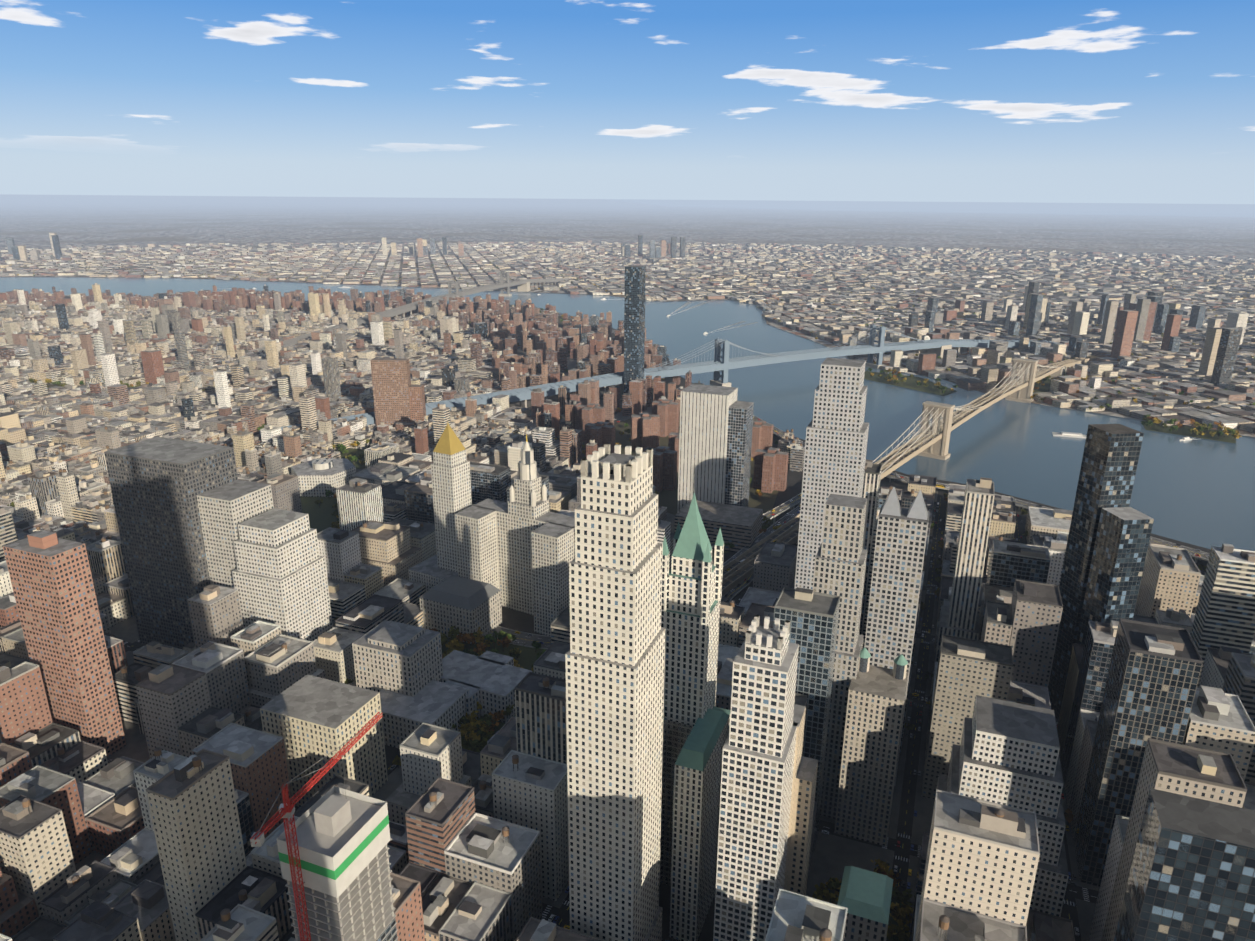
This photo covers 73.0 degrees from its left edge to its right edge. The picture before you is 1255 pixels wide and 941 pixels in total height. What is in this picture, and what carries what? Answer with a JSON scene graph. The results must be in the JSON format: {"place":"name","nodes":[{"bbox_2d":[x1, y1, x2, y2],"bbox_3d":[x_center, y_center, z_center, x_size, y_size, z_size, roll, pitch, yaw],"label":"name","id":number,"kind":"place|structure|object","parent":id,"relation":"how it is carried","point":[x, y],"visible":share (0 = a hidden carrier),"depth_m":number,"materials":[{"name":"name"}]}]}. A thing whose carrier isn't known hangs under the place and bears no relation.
{"place":"outdoors","nodes":[
{"label":"outdoors","id":0,"kind":"place"},
{"bbox_2d":[47,327,1099,940],"bbox_3d":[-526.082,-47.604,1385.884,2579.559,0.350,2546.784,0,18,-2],"label":"manhattan pavement","id":1,"kind":"structure","parent":0,"point":[833,855],"depth_m":566.43,"materials":[{"name":"grey concrete"}]},
{"bbox_2d":[300,497,338,532],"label":"park ground","id":2,"kind":"structure","parent":1,"relation":"on","point":[321,518],"depth_m":1080.77,"materials":[{"name":"green plant"}]},
{"bbox_2d":[334,447,368,469],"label":"lawn","id":3,"kind":"structure","parent":1,"relation":"on","point":[354,452],"depth_m":1317.28,"materials":[{"name":"green plant"}]},
{"bbox_2d":[442,637,546,752],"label":"park ground","id":4,"kind":"structure","parent":1,"relation":"on","point":[526,659],"depth_m":752.11,"materials":[{"name":"green plant"}]},
{"bbox_2d":[582,419,777,514],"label":"lawn","id":5,"kind":"structure","parent":1,"relation":"on","point":[668,499],"depth_m":1158.98,"materials":[{"name":"green plant"}]},
{"bbox_2d":[712,512,775,556],"bbox_3d":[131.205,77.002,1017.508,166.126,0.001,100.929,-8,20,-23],"label":"trees","id":6,"kind":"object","parent":1,"relation":"on","point":[771,522],"depth_m":1048.24,"materials":[{"name":"green plant"}]},
{"bbox_2d":[813,881,907,940],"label":"st pauls lawn","id":7,"kind":"structure","parent":1,"relation":"on","point":[891,919],"depth_m":485.06,"materials":[{"name":"green plant"}]},
{"bbox_2d":[0,194,1254,436],"bbox_3d":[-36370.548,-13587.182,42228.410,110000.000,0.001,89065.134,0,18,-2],"label":"distant land","id":8,"kind":"structure","parent":0,"point":[124,220],"depth_m":10672.93,"materials":[{"name":"grey"}]},
{"bbox_2d":[258,271,571,349],"bbox_3d":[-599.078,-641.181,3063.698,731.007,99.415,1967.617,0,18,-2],"label":"bridge","id":9,"kind":"structure","parent":8,"relation":"on","point":[523,285],"depth_m":3001.64,"materials":[{"name":"grey metal"}]},
{"bbox_2d":[0,233,1254,433],"bbox_3d":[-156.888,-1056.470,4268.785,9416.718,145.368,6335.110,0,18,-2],"label":"distant city buildings","id":10,"kind":"structure","parent":8,"relation":"on","point":[1126,321],"depth_m":3617.62,"materials":[{"name":"grey concrete"}]},
{"bbox_2d":[4,259,1254,823],"bbox_3d":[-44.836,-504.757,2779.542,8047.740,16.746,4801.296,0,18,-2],"label":"street trees","id":11,"kind":"object","parent":8,"relation":"on","point":[1068,813],"visible":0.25,"depth_m":2213.31,"materials":[{"name":"green plant"}]},
{"bbox_2d":[259,324,1058,437],"bbox_3d":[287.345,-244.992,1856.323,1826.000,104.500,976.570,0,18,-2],"label":"suspension bridge","id":12,"kind":"structure","parent":8,"relation":"on","point":[726,363],"depth_m":1814.66,"materials":[{"name":"blue metal"}]},
{"bbox_2d":[864,371,956,395],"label":"park lawn","id":13,"kind":"structure","parent":8,"relation":"on","point":[910,383],"depth_m":1852.97,"materials":[{"name":"green plant"}]},
{"bbox_2d":[866,367,956,394],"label":"trees","id":14,"kind":"object","parent":8,"relation":"on","point":[899,374],"visible":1,"depth_m":1851.88,"materials":[{"name":"green plant"}]},
{"bbox_2d":[996,379,1050,392],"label":"lawn","id":15,"kind":"structure","parent":8,"relation":"on","point":[1045,387],"depth_m":1828.57,"materials":[{"name":"green plant"}]},
{"bbox_2d":[1033,372,1087,391],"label":"trees","id":16,"kind":"object","parent":8,"relation":"on","point":[1049,376],"visible":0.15,"depth_m":1860.05,"materials":[{"name":"green plant"}]},
{"bbox_2d":[1143,423,1235,442],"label":"park lawn","id":17,"kind":"structure","parent":8,"relation":"on","point":[1184,431],"depth_m":1479.89,"materials":[{"name":"green plant"}]},
{"bbox_2d":[1141,414,1241,441],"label":"park trees","id":18,"kind":"object","parent":8,"relation":"on","point":[1148,419],"visible":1,"depth_m":1473.12,"materials":[{"name":"green plant"}]},
{"bbox_2d":[0,199,1254,550],"bbox_3d":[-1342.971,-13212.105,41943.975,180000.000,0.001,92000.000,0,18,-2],"label":"sea water","id":19,"kind":"structure","parent":0,"point":[1198,491],"depth_m":1623.55,"materials":[{"name":"blue liquid"}]},
{"bbox_2d":[227,286,1202,440],"bbox_3d":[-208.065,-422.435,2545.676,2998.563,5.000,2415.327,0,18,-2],"label":"boats","id":20,"kind":"object","parent":19,"relation":"on","point":[1071,434],"visible":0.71,"depth_m":2572.96,"materials":[{"name":"white"}]},
{"bbox_2d":[0,0,1254,203],"label":"sky","id":21,"kind":"structure","parent":0,"point":[1028,101],"materials":[{"name":"blue"}]},
{"bbox_2d":[53,296,1210,940],"bbox_3d":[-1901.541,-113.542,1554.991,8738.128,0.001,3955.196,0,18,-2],"label":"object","id":22,"kind":"structure","parent":0,"point":[517,620],"depth_m":681.18,"materials":[{"name":"concrete"}]},
{"bbox_2d":[3,530,125,756],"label":"brick skyscraper","id":23,"kind":"structure","parent":22,"relation":"on","point":[54,594],"depth_m":579.18,"materials":[{"name":"red brick"}]},
{"bbox_2d":[28,378,206,390],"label":"trees","id":24,"kind":"object","parent":22,"relation":"on","point":[32,380],"visible":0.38,"depth_m":1750.33,"materials":[{"name":"green plant"}]},
{"bbox_2d":[104,437,273,648],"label":"office tower","id":25,"kind":"structure","parent":22,"relation":"on","point":[184,509],"depth_m":711.36,"materials":[{"name":"grey concrete"}]},
{"bbox_2d":[232,508,332,640],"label":"stepped office building","id":26,"kind":"structure","parent":22,"relation":"on","point":[279,573],"depth_m":691.86,"materials":[{"name":"beige stone"}]},
{"bbox_2d":[250,712,382,940],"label":"tower crane","id":27,"kind":"object","parent":22,"relation":"on","point":[286,811],"visible":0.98,"depth_m":300.08,"materials":[{"name":"red metal"}]},
{"bbox_2d":[291,458,355,496],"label":"foley square courts","id":28,"kind":"object","parent":22,"relation":"on","point":[318,477],"visible":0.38,"depth_m":1137.76,"materials":[{"name":"beige stone"}]},
{"bbox_2d":[260,674,387,806],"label":"office building","id":29,"kind":"structure","parent":22,"relation":"on","point":[311,720],"depth_m":549.29,"materials":[{"name":"beige stone"}]},
{"bbox_2d":[314,490,339,528],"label":"trees","id":30,"kind":"object","parent":22,"relation":"on","point":[336,524],"visible":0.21,"depth_m":1071.94,"materials":[{"name":"green plant"}]},
{"bbox_2d":[277,786,397,940],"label":"building under construction","id":31,"kind":"structure","parent":22,"relation":"on","point":[343,839],"depth_m":312.53,"materials":[{"name":"grey concrete"}]},
{"bbox_2d":[332,439,370,464],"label":"trees","id":32,"kind":"object","parent":22,"relation":"on","point":[350,457],"visible":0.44,"depth_m":1307.56,"materials":[{"name":"green plant"}]},
{"bbox_2d":[352,620,442,696],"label":"office building","id":33,"kind":"structure","parent":22,"relation":"on","point":[399,658],"depth_m":641.92,"materials":[{"name":"beige stone"}]},
{"bbox_2d":[370,358,425,428],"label":"apartment building","id":34,"kind":"structure","parent":22,"relation":"on","point":[398,396],"depth_m":1436.48,"materials":[{"name":"brown brick"}]},
{"bbox_2d":[380,680,468,748],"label":"building","id":35,"kind":"structure","parent":22,"relation":"on","point":[434,702],"depth_m":624.01,"materials":[{"name":"grey concrete"}]},
{"bbox_2d":[408,422,471,591],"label":"gold-topped skyscraper","id":36,"kind":"structure","parent":22,"relation":"on","point":[450,474],"depth_m":821.16,"materials":[{"name":"beige stone"}]},
{"bbox_2d":[420,575,501,643],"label":"surrogates courthouse","id":37,"kind":"structure","parent":22,"relation":"on","point":[466,605],"depth_m":774.18,"materials":[{"name":"grey stone"}]},
{"bbox_2d":[440,650,531,722],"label":"low-rise building","id":38,"kind":"structure","parent":22,"relation":"on","point":[490,680],"depth_m":667.47,"materials":[{"name":"grey concrete"}]},
{"bbox_2d":[429,625,546,751],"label":"park trees","id":39,"kind":"object","parent":22,"relation":"on","point":[470,739],"visible":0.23,"depth_m":723.78,"materials":[{"name":"green plant"}]},
{"bbox_2d":[447,306,582,329],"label":"park lawn","id":40,"kind":"structure","parent":22,"relation":"on","point":[559,318],"depth_m":2783.53,"materials":[{"name":"green plant"}]},
{"bbox_2d":[455,434,574,635],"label":"municipal building","id":41,"kind":"structure","parent":22,"relation":"on","point":[518,549],"depth_m":794.61,"materials":[{"name":"beige stone"}]},
{"bbox_2d":[447,305,582,326],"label":"trees","id":42,"kind":"object","parent":22,"relation":"on","point":[541,310],"visible":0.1,"depth_m":2784.21,"materials":[{"name":"green plant"}]},
{"bbox_2d":[0,292,1209,648],"bbox_3d":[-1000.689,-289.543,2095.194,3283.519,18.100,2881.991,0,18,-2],"label":"elevated roads","id":43,"kind":"structure","parent":22,"relation":"on","point":[522,638],"depth_m":981.45,"materials":[{"name":"grey concrete"}]},
{"bbox_2d":[127,527,1097,923],"bbox_3d":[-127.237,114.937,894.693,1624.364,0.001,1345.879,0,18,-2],"label":"street markings","id":44,"kind":"object","parent":22,"relation":"on","point":[827,827],"visible":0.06,"depth_m":526.96,"materials":[{"name":"white paint"}]},
{"bbox_2d":[565,443,664,940],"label":"skyscraper","id":45,"kind":"structure","parent":22,"relation":"on","point":[615,659],"depth_m":375.83,"materials":[{"name":"beige stone"}]},
{"bbox_2d":[0,283,1254,940],"bbox_3d":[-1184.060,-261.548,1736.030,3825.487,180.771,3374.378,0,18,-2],"label":"city buildings","id":46,"kind":"structure","parent":22,"relation":"on","point":[1160,691],"depth_m":593.73,"materials":[{"name":"beige concrete"}]},
{"bbox_2d":[624,265,645,392],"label":"skyscraper","id":47,"kind":"structure","parent":22,"relation":"on","point":[634,320],"depth_m":1636.54,"materials":[{"name":"blue glass"}]},
{"bbox_2d":[108,368,1208,940],"bbox_3d":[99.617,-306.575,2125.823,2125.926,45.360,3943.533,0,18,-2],"label":"traffic vehicles","id":48,"kind":"object","parent":22,"relation":"on","point":[910,702],"visible":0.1,"depth_m":727.08,"materials":[{"name":"paint"}]},
{"bbox_2d":[582,423,761,496],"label":"trees","id":49,"kind":"object","parent":22,"relation":"on","point":[758,493],"visible":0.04,"depth_m":1334.92,"materials":[{"name":"green plant"}]},
{"bbox_2d":[577,399,788,492],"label":"brick apartment buildings","id":50,"kind":"structure","parent":22,"relation":"on","point":[770,462],"depth_m":1280.33,"materials":[{"name":"brown brick"}]},
{"bbox_2d":[659,492,730,940],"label":"green-roofed skyscraper","id":51,"kind":"structure","parent":22,"relation":"on","point":[696,726],"depth_m":449.96,"materials":[{"name":"beige stone"}]},
{"bbox_2d":[677,384,753,512],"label":"office tower","id":52,"kind":"structure","parent":22,"relation":"on","point":[715,435],"depth_m":1018.59,"materials":[{"name":"beige stone"}]},
{"bbox_2d":[674,499,762,551],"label":"low-rise building","id":53,"kind":"structure","parent":22,"relation":"on","point":[740,526],"depth_m":974.22,"materials":[{"name":"grey concrete"}]},
{"bbox_2d":[724,516,779,550],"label":"trees","id":54,"kind":"object","parent":22,"relation":"on","point":[765,527],"visible":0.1,"depth_m":1010.38,"materials":[{"name":"green plant"}]},
{"bbox_2d":[713,615,817,940],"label":"skyscraper","id":55,"kind":"structure","parent":22,"relation":"on","point":[768,783],"depth_m":387.56,"materials":[{"name":"beige stone"}]},
{"bbox_2d":[795,358,868,589],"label":"skyscraper","id":56,"kind":"structure","parent":22,"relation":"on","point":[837,429],"depth_m":661.40,"materials":[{"name":"grey concrete"}]},
{"bbox_2d":[812,494,866,818],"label":"skyscraper","id":57,"kind":"structure","parent":22,"relation":"on","point":[840,562],"depth_m":512.82,"materials":[{"name":"beige stone"}]},
{"bbox_2d":[812,859,911,940],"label":"trees","id":58,"kind":"object","parent":22,"relation":"on","point":[900,915],"visible":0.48,"depth_m":476.29,"materials":[{"name":"green plant"}]},
{"bbox_2d":[837,866,892,940],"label":"building","id":59,"kind":"structure","parent":22,"relation":"on","point":[865,897],"depth_m":408.64,"materials":[{"name":"teal metal"}]},
{"bbox_2d":[834,647,907,845],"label":"high-rise building","id":60,"kind":"structure","parent":22,"relation":"on","point":[874,712],"depth_m":519.26,"materials":[{"name":"beige stone"}]},
{"bbox_2d":[864,487,929,785],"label":"skyscraper","id":61,"kind":"structure","parent":22,"relation":"on","point":[900,544],"depth_m":543.47,"materials":[{"name":"beige stone"}]},
{"bbox_2d":[722,357,1088,596],"bbox_3d":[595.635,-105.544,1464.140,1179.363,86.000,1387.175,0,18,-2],"label":"suspension bridge","id":62,"kind":"structure","parent":22,"relation":"on","point":[937,445],"depth_m":1313.60,"materials":[{"name":"beige stone"}]},
{"bbox_2d":[937,695,1068,916],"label":"broadway offices","id":63,"kind":"structure","parent":22,"relation":"on","point":[1004,752],"depth_m":448.49,"materials":[{"name":"beige stone"}]},
{"bbox_2d":[1048,424,1153,718],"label":"skyscraper","id":64,"kind":"structure","parent":22,"relation":"on","point":[1110,530],"depth_m":605.76,"materials":[{"name":"black glass"}]},
{"bbox_2d":[1114,788,1254,940],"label":"high-rise building","id":65,"kind":"structure","parent":22,"relation":"on","point":[1192,875],"depth_m":298.04,"materials":[{"name":"blue glass"}]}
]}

